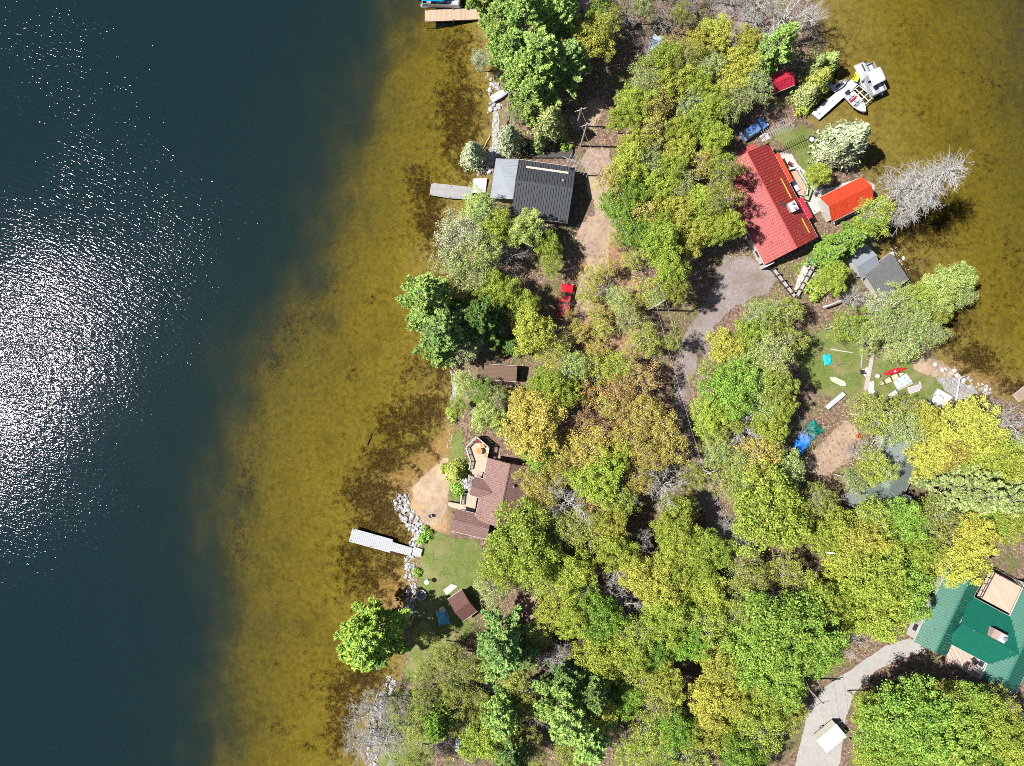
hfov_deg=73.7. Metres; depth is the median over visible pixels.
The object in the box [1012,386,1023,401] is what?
dock
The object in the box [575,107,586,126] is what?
utility pole
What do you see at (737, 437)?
bare tree
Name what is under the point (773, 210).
red cottage
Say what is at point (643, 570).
maple tree
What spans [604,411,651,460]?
birch tree
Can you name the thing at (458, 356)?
birch tree
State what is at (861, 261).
grey shed
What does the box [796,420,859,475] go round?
bare earth
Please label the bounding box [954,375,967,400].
driftwood
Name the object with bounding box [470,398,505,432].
maple tree
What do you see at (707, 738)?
maple tree
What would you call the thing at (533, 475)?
birch tree
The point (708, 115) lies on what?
maple tree
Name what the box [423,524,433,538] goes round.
shrub
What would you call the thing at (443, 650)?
birch tree
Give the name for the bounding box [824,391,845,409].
dock section
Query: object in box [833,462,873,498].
birch tree
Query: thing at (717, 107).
maple tree
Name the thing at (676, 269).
maple tree
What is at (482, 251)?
birch tree
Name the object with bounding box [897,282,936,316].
birch tree
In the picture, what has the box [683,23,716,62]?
maple tree
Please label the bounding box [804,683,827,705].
utility pole
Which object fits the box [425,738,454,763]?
bare tree
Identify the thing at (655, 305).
utility pole
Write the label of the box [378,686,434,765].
lawn
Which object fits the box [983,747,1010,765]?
maple tree
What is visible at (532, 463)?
maple tree
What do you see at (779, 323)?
birch tree
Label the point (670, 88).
maple tree
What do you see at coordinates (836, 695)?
driveway
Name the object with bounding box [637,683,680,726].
birch tree
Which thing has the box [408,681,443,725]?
birch tree
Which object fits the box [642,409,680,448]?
birch tree
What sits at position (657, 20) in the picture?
bare tree
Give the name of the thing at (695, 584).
maple tree
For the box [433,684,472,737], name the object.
birch tree
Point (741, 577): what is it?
birch tree
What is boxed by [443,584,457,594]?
concrete slab
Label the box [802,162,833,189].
maple tree
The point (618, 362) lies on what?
birch tree
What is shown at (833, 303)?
leaning trunk
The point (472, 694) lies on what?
birch tree
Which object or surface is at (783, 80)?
red shed
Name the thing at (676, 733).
maple tree
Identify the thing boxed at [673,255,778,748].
road
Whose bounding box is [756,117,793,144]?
aerial tower
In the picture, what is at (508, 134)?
cedar tree
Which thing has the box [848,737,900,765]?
maple tree
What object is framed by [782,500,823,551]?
maple tree
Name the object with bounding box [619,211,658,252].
maple tree
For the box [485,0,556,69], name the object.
pine tree
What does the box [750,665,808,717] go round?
maple tree
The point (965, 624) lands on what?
green cottage
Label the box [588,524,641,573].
maple tree
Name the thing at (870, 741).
maple tree
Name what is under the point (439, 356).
pine tree
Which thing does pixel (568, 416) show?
bare tree
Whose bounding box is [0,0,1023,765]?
ground
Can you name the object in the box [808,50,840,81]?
cedar tree
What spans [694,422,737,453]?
birch tree
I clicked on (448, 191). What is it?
dock
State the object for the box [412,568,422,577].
shrub
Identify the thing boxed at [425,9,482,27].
dock
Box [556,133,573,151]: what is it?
shrub
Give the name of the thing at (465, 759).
bare tree
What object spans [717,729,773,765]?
maple tree
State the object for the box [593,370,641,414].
sapling
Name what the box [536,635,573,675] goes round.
bare tree
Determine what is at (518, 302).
maple tree
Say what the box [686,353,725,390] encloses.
birch tree
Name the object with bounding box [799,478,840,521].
birch tree
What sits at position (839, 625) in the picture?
birch tree
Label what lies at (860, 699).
maple tree
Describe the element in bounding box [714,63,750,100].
maple tree
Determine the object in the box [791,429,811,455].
tarp
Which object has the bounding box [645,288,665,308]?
birch tree
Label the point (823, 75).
cedar tree
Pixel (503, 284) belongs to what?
maple tree
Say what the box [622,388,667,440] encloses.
birch tree
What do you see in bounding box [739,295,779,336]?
birch tree
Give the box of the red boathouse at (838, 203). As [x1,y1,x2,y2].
[817,177,873,222]
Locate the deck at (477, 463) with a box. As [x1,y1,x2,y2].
[465,436,488,475]
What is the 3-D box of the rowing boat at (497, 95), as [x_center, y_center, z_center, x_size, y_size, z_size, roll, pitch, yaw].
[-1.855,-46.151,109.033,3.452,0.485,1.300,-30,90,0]
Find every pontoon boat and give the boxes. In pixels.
[419,0,461,8]
[861,61,886,99]
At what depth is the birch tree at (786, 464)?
101.73 m
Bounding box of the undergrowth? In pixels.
[382,0,1023,765]
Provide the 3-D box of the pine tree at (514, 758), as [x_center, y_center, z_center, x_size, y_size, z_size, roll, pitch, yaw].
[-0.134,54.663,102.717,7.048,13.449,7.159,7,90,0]
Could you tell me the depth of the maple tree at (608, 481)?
99.36 m
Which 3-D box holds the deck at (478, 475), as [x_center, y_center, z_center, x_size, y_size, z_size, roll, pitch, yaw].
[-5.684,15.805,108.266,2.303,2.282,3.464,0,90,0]
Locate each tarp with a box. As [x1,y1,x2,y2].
[436,609,449,625]
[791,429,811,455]
[802,419,823,441]
[823,354,831,365]
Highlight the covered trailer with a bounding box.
[813,720,846,752]
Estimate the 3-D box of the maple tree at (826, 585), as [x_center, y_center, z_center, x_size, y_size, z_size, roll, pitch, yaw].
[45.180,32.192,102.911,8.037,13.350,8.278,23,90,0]
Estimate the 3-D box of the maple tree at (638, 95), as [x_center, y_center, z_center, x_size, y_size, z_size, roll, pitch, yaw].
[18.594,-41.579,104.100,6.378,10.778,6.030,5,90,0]
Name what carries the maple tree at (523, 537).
on the ground at (218, 224)
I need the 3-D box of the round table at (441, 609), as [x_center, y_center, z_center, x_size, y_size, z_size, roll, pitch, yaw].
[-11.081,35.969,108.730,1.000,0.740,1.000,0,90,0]
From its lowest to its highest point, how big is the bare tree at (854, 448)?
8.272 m
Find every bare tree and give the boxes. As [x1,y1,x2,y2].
[339,686,394,739]
[342,721,380,765]
[354,706,407,765]
[383,684,416,733]
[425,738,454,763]
[448,743,480,765]
[496,242,532,269]
[522,703,548,727]
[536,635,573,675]
[544,472,600,535]
[554,400,578,428]
[556,297,573,311]
[596,275,613,298]
[597,578,647,629]
[599,562,629,591]
[614,0,643,34]
[633,458,687,511]
[634,31,655,53]
[634,529,653,550]
[638,0,677,35]
[669,0,700,25]
[697,0,724,20]
[697,336,727,362]
[713,513,761,562]
[725,402,765,454]
[732,0,769,26]
[746,0,825,63]
[750,567,781,605]
[782,564,835,598]
[790,417,819,444]
[794,0,830,34]
[831,626,869,662]
[837,284,868,309]
[842,438,878,460]
[983,399,1023,449]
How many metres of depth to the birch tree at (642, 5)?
103.10 m
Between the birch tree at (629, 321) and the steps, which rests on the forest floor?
the birch tree at (629, 321)
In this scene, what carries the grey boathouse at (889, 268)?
on the ground at (218, 224)
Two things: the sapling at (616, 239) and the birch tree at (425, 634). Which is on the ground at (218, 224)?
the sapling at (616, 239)
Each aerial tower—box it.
[563,153,593,176]
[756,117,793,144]
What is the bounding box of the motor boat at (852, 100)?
[844,89,865,112]
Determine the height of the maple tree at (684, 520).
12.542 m
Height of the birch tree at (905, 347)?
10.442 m
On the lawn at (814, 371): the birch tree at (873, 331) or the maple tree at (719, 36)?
the birch tree at (873, 331)
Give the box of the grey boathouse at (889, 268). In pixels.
[860,253,908,297]
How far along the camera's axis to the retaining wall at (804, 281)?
108.23 m
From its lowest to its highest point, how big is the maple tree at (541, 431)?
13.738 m
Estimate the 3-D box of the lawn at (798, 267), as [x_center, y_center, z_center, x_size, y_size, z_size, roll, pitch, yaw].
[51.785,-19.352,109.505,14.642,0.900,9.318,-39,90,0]
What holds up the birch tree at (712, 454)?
on the ground at (218, 224)
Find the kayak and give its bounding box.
[883,368,905,374]
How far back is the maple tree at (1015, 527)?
100.69 m
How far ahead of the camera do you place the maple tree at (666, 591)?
99.81 m
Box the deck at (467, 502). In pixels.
[447,492,476,511]
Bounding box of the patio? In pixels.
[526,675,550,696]
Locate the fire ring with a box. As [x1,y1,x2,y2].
[416,589,426,600]
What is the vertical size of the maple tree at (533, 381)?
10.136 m
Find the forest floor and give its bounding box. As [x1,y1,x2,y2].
[549,244,653,485]
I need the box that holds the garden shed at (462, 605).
[448,589,477,620]
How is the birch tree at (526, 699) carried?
on the ground at (218, 224)
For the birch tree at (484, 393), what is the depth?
103.20 m
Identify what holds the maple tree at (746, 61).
on the ground at (218, 224)
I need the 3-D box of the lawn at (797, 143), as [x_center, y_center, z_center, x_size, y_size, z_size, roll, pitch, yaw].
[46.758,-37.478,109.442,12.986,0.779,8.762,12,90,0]
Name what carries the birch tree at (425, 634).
on the lawn at (455, 561)
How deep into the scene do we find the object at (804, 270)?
109.05 m
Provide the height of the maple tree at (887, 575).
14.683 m
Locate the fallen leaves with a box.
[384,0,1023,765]
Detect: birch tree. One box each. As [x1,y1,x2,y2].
[387,706,427,744]
[401,742,433,765]
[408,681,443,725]
[411,622,440,644]
[413,655,441,684]
[425,634,457,671]
[427,236,471,283]
[432,206,486,261]
[433,672,469,707]
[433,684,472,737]
[442,642,484,683]
[446,255,488,298]
[447,393,470,417]
[450,370,476,399]
[451,334,484,364]
[451,679,491,722]
[452,229,509,276]
[458,181,502,234]
[461,699,489,731]
[465,376,493,407]
[470,46,491,72]
[472,573,514,614]
[480,383,507,411]
[491,416,510,438]
[491,725,524,751]
[495,646,534,694]
[505,106,522,123]
[509,677,545,721]
[509,722,542,758]
[511,461,552,498]
[519,569,560,601]
[519,619,555,651]
[521,473,564,519]
[523,738,548,765]
[530,331,570,371]
[534,253,562,280]
[535,457,575,490]
[538,506,580,545]
[544,425,573,470]
[550,739,587,765]
[552,497,607,558]
[555,341,594,382]
[555,439,591,481]
[558,418,610,470]
[563,575,606,608]
[592,5,622,41]
[596,0,623,21]
[599,477,645,516]
[601,348,643,388]
[604,284,632,314]
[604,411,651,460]
[609,725,658,765]
[610,654,658,707]
[611,606,659,661]
[613,90,625,105]
[613,302,650,337]
[622,318,662,359]
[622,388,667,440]
[622,708,670,755]
[623,459,662,497]
[626,52,669,92]
[628,433,674,476]
[630,0,656,23]
[631,141,667,180]
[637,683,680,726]
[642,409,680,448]
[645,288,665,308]
[655,736,719,765]
[660,325,684,353]
[662,36,703,79]
[668,164,700,196]
[669,1,692,34]
[672,84,713,119]
[677,459,711,492]
[677,490,700,515]
[682,601,728,650]
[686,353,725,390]
[693,47,730,78]
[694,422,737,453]
[701,176,746,215]
[702,437,734,469]
[703,147,746,188]
[705,452,739,498]
[709,624,734,653]
[711,651,754,697]
[717,81,756,124]
[719,447,763,491]
[720,469,757,505]
[723,555,774,603]
[723,581,771,640]
[724,346,754,376]
[729,435,784,485]
[732,332,770,371]
[732,710,787,764]
[734,361,774,407]
[736,57,773,105]
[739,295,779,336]
[743,389,783,423]
[744,749,774,765]
[747,331,800,372]
[748,307,788,339]
[763,543,809,591]
[771,292,806,333]
[771,447,805,487]
[772,324,813,361]
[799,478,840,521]
[824,607,852,651]
[825,304,866,343]
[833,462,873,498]
[840,391,905,448]
[845,320,884,359]
[845,494,896,538]
[851,446,901,492]
[853,194,896,240]
[859,288,898,320]
[867,309,916,347]
[875,400,929,447]
[877,323,925,367]
[884,279,927,315]
[889,393,927,420]
[893,301,936,347]
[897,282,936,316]
[909,493,963,546]
[914,317,953,349]
[953,286,979,311]
[979,682,1023,727]
[999,428,1023,456]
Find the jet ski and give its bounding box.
[831,80,846,91]
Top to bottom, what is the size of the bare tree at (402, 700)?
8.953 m
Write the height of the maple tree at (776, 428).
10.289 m
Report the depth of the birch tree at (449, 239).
100.80 m
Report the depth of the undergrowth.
108.88 m
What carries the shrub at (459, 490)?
on the ground at (218, 224)
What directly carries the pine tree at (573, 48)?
on the ground at (218, 224)
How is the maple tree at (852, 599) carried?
on the ground at (218, 224)
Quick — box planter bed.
[803,188,812,200]
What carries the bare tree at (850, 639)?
on the ground at (218, 224)
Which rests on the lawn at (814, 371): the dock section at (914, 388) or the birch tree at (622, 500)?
the dock section at (914, 388)
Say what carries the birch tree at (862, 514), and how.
on the ground at (218, 224)
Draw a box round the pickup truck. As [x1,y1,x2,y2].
[556,283,573,317]
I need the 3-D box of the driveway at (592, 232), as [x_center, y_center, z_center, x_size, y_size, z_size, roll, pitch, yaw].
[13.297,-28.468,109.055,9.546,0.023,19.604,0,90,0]
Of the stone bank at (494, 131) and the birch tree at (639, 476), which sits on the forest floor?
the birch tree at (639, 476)
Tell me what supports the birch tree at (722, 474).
on the ground at (218, 224)
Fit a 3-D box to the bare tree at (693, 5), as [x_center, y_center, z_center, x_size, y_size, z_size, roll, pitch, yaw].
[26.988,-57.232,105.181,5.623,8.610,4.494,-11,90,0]
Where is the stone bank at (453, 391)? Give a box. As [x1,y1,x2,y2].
[452,374,455,407]
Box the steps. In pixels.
[412,547,421,556]
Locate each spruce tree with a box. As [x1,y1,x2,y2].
[497,335,521,358]
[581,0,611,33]
[804,242,846,268]
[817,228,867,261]
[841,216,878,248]
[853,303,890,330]
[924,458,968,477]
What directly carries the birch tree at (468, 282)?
on the ground at (218, 224)
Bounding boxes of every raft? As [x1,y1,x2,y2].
[455,738,459,751]
[893,373,911,388]
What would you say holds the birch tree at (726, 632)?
on the ground at (218, 224)
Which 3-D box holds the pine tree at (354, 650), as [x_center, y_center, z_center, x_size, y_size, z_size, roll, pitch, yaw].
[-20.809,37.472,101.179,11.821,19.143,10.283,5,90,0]
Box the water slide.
[853,72,858,81]
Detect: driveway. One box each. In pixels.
[570,147,615,259]
[795,639,925,765]
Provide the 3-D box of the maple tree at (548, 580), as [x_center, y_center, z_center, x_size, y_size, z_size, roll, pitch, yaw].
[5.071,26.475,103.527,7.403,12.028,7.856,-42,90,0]
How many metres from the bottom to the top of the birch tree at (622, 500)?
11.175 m
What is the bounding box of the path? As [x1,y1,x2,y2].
[561,249,608,362]
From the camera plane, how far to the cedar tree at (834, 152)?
103.88 m
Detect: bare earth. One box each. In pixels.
[471,438,500,457]
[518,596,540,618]
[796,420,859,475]
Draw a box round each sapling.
[459,475,473,489]
[554,289,564,299]
[560,318,592,344]
[562,308,576,321]
[565,402,605,434]
[572,278,601,310]
[572,486,619,520]
[573,376,600,407]
[574,263,604,287]
[579,351,616,393]
[584,334,608,362]
[584,384,630,420]
[585,301,611,326]
[589,316,613,340]
[591,163,634,203]
[593,254,618,282]
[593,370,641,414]
[605,393,633,428]
[606,229,625,249]
[617,246,642,271]
[617,297,640,314]
[619,185,666,230]
[621,358,662,404]
[630,275,660,308]
[634,81,673,128]
[635,108,678,148]
[651,423,691,470]
[654,28,683,57]
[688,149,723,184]
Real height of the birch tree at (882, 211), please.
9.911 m
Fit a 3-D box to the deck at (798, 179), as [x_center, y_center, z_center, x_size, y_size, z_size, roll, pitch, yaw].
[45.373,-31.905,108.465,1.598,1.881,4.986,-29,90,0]
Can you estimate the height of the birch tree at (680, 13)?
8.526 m
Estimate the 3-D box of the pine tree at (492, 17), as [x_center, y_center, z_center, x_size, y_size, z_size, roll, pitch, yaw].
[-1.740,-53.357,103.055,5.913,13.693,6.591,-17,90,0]
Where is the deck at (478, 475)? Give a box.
[468,472,482,494]
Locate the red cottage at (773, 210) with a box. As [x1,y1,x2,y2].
[715,143,817,269]
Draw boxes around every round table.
[439,606,444,612]
[476,448,481,453]
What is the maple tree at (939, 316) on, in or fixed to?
on the ground at (218, 224)
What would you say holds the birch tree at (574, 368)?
on the forest floor
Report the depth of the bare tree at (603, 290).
105.99 m
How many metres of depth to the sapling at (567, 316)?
105.98 m
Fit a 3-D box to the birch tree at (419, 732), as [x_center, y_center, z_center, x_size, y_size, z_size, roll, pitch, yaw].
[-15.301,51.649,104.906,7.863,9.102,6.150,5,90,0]
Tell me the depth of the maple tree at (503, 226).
101.31 m
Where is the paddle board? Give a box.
[830,377,845,385]
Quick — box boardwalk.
[863,353,874,389]
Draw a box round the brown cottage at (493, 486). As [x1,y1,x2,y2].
[451,458,531,538]
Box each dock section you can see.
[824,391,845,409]
[907,385,919,393]
[929,388,952,407]
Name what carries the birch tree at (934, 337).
on the ground at (218, 224)
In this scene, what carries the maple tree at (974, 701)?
on the ground at (218, 224)
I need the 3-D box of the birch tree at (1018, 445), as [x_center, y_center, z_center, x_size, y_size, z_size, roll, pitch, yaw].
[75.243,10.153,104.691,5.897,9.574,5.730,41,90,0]
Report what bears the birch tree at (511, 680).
on the ground at (218, 224)
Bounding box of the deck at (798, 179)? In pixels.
[788,167,808,195]
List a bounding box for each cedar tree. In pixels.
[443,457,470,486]
[459,141,488,172]
[493,124,526,158]
[525,105,568,149]
[529,132,547,155]
[785,83,819,116]
[800,54,826,80]
[800,66,833,99]
[806,139,850,167]
[807,118,871,171]
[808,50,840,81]
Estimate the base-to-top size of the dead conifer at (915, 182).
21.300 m
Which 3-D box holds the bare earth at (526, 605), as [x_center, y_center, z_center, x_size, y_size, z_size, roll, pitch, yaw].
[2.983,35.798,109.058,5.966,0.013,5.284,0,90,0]
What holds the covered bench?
on the lawn at (814, 371)
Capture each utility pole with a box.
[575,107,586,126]
[580,122,592,146]
[647,299,665,310]
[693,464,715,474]
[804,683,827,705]
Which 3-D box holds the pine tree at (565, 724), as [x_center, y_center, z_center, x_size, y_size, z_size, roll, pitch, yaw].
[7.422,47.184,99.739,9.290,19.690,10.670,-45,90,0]
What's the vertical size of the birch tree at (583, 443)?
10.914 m
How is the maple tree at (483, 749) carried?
on the ground at (218, 224)
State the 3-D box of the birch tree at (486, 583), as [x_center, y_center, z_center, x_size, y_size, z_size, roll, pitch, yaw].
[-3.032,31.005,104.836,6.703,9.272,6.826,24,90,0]
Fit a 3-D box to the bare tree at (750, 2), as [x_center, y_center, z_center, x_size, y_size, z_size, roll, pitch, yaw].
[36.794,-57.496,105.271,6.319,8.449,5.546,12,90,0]
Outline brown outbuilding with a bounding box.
[483,364,516,381]
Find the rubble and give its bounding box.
[365,74,985,765]
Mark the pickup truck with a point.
(567, 289)
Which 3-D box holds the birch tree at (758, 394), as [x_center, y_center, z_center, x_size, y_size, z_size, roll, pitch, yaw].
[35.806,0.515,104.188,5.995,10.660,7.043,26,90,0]
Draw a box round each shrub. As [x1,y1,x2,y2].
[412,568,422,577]
[417,533,431,545]
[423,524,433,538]
[440,463,446,473]
[445,407,457,424]
[449,476,467,498]
[470,193,487,208]
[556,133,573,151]
[793,101,808,117]
[803,278,825,302]
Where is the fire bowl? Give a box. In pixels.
[808,135,815,142]
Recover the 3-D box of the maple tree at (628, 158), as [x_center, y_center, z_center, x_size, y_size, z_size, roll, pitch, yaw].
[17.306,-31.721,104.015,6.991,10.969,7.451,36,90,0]
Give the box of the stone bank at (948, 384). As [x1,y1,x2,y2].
[936,376,977,399]
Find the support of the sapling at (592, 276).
on the forest floor
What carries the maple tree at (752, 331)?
on the ground at (218, 224)
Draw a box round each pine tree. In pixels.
[333,596,411,672]
[363,617,393,669]
[395,271,462,331]
[407,297,482,368]
[414,689,462,743]
[423,343,452,368]
[456,292,508,350]
[465,0,488,19]
[475,640,504,683]
[476,604,531,677]
[477,684,527,741]
[478,0,512,49]
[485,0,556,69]
[487,0,524,16]
[488,27,532,81]
[490,719,531,765]
[499,29,577,111]
[507,74,558,126]
[514,630,543,670]
[531,668,595,745]
[540,656,583,705]
[542,0,584,54]
[542,37,592,100]
[559,713,616,765]
[571,657,610,716]
[750,21,798,74]
[908,461,1008,517]
[961,466,1023,517]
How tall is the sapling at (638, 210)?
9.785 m
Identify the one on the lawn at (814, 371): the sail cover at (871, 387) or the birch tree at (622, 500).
the sail cover at (871, 387)
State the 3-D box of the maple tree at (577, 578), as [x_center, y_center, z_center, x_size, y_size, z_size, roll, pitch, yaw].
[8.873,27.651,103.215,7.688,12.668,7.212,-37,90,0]
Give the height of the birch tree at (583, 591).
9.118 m
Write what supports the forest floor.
on the ground at (218, 224)
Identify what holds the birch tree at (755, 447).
on the ground at (218, 224)
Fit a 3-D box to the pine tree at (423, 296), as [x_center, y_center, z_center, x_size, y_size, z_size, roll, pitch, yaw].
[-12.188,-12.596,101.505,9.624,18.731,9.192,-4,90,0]
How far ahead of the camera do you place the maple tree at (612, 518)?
100.85 m
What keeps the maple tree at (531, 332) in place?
on the ground at (218, 224)
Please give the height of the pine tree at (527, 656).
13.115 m
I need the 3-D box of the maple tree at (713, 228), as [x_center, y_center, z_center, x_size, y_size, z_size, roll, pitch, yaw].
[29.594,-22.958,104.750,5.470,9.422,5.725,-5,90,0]
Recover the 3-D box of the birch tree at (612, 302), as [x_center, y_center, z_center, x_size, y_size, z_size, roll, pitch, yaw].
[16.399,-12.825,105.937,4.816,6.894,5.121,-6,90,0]
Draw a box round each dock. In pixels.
[349,528,412,555]
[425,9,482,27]
[429,178,486,198]
[811,77,867,119]
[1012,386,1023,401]
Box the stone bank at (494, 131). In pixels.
[484,72,500,173]
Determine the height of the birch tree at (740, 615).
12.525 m
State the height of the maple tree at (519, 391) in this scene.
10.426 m
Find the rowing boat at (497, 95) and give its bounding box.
[490,90,507,101]
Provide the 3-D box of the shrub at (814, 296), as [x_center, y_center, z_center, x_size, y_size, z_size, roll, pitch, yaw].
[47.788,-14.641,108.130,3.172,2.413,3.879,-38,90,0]
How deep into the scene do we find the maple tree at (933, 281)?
102.10 m
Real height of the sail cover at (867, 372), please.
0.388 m
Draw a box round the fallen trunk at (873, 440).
[863,436,878,456]
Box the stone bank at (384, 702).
[373,683,392,758]
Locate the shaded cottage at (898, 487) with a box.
[840,426,926,519]
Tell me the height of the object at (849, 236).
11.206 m
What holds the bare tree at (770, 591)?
on the ground at (218, 224)
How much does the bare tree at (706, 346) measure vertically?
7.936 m
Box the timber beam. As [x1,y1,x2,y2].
[897,382,912,390]
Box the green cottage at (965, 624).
[906,551,1023,693]
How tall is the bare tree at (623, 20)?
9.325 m
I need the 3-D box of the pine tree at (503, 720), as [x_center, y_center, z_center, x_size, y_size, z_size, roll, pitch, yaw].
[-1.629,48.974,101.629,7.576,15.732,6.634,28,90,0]
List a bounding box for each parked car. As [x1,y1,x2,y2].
[647,34,661,54]
[739,117,768,141]
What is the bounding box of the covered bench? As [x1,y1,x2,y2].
[886,390,897,397]
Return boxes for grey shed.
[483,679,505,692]
[845,244,878,278]
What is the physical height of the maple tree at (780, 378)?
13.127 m
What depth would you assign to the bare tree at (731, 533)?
103.61 m
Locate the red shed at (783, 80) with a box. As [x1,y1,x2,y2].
[766,68,794,95]
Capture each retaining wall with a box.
[770,267,795,296]
[794,243,825,297]
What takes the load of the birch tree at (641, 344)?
on the forest floor
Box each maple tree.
[457,718,503,762]
[462,281,495,305]
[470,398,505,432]
[476,541,524,592]
[477,207,512,247]
[477,269,522,307]
[481,495,559,584]
[496,388,567,462]
[505,206,545,247]
[506,288,541,318]
[506,304,556,357]
[507,386,544,425]
[514,438,558,473]
[524,364,557,401]
[527,530,565,585]
[532,227,562,260]
[532,587,578,627]
[536,371,583,418]
[551,548,597,598]
[554,595,594,640]
[561,446,625,509]
[568,11,615,62]
[570,618,626,687]
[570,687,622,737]
[576,588,628,645]
[587,507,628,547]
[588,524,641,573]
[595,188,638,231]
[603,434,630,469]
[604,142,651,190]
[605,99,641,133]
[608,675,651,721]
[614,176,654,214]
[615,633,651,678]
[616,81,658,122]
[617,125,653,153]
[617,553,670,607]
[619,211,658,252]
[637,637,677,676]
[638,41,681,84]
[638,168,679,206]
[638,220,683,268]
[639,566,689,620]
[639,588,696,649]
[643,752,675,765]
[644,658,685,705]
[647,63,694,102]
[648,493,703,547]
[649,205,677,244]
[650,549,695,596]
[652,246,691,294]
[653,151,688,186]
[655,707,700,758]
[656,525,700,570]
[657,191,701,234]
[659,131,696,169]
[661,279,691,306]
[662,109,695,141]
[672,623,715,660]
[674,217,712,260]
[676,64,713,100]
[676,183,725,222]
[676,561,712,604]
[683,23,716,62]
[684,99,722,141]
[685,571,731,622]
[685,674,742,733]
[685,707,727,754]
[686,632,741,687]
[687,395,728,440]
[687,527,738,579]
[695,12,733,53]
[696,214,726,249]
[696,355,759,421]
[700,120,733,158]
[703,81,737,127]
[703,326,746,365]
[708,716,745,755]
[711,209,747,240]
[711,678,756,722]
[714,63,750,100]
[716,404,748,433]
[717,619,794,697]
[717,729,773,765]
[719,44,762,88]
[729,456,812,560]
[731,682,788,735]
[733,22,762,54]
[733,581,849,684]
[734,319,772,351]
[743,410,790,452]
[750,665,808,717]
[753,44,767,66]
[758,360,800,400]
[759,389,800,422]
[768,696,810,737]
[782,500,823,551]
[790,567,851,627]
[790,624,849,680]
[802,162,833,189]
[806,501,857,561]
[813,258,851,296]
[817,577,873,634]
[820,549,858,582]
[828,513,897,567]
[833,536,914,614]
[839,585,908,644]
[847,690,891,731]
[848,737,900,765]
[849,723,913,765]
[854,671,953,765]
[856,523,909,568]
[878,557,940,623]
[882,496,931,548]
[892,743,941,765]
[898,399,948,440]
[898,529,942,577]
[902,435,958,481]
[909,697,991,765]
[912,266,964,313]
[917,303,953,328]
[920,676,970,714]
[923,393,1002,460]
[926,433,972,479]
[928,531,993,589]
[935,260,980,305]
[942,511,1003,562]
[942,680,999,730]
[954,736,997,765]
[955,505,1009,533]
[959,436,1023,488]
[960,686,1023,749]
[969,417,1011,456]
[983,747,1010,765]
[985,713,1023,765]
[987,506,1023,546]
[1000,444,1023,490]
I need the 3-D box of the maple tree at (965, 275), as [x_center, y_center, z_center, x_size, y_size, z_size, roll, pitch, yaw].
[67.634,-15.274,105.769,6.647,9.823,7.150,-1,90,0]
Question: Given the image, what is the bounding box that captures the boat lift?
[851,84,873,104]
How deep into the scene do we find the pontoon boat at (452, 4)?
108.96 m
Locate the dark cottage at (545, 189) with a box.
[490,158,574,232]
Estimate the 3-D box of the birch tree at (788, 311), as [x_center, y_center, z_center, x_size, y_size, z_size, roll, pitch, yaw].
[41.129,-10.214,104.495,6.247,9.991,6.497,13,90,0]
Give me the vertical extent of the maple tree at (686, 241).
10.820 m
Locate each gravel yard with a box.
[567,0,609,130]
[714,0,754,47]
[760,133,874,223]
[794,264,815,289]
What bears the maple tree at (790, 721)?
on the ground at (218, 224)
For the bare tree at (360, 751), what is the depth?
104.66 m
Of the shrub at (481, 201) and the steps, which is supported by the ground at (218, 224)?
the shrub at (481, 201)
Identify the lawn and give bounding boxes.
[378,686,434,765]
[403,531,485,682]
[449,428,463,502]
[773,123,835,172]
[789,231,873,293]
[791,325,952,403]
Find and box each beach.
[412,457,448,525]
[912,358,953,377]
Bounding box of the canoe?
[878,372,903,385]
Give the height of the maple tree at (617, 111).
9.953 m
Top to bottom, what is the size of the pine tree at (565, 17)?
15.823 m
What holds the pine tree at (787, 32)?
on the ground at (218, 224)
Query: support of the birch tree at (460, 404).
on the ground at (218, 224)
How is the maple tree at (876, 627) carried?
on the ground at (218, 224)
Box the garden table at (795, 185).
[791,178,799,191]
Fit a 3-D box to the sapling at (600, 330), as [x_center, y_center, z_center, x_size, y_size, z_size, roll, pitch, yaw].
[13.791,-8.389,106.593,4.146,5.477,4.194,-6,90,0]
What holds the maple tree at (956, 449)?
on the ground at (218, 224)
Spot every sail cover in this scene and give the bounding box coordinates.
[862,367,871,376]
[868,381,874,393]
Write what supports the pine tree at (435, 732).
on the ground at (218, 224)
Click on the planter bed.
(807, 197)
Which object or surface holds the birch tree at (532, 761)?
on the ground at (218, 224)
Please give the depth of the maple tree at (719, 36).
101.87 m
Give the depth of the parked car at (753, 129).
107.96 m
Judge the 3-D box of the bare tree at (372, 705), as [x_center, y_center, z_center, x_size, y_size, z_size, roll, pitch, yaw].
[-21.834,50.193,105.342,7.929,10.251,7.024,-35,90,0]
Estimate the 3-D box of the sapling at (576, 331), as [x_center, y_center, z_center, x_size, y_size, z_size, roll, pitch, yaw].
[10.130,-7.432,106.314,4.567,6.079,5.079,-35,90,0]
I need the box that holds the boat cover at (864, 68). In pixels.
[854,61,869,81]
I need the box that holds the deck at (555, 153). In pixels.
[527,140,573,157]
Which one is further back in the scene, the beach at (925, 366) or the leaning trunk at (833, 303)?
the beach at (925, 366)
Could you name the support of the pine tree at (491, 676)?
on the ground at (218, 224)
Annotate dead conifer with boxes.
[872,144,973,220]
[878,184,947,233]
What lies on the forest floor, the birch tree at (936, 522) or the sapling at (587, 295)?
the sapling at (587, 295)
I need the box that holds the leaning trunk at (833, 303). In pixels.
[823,297,847,307]
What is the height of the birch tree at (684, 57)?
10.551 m

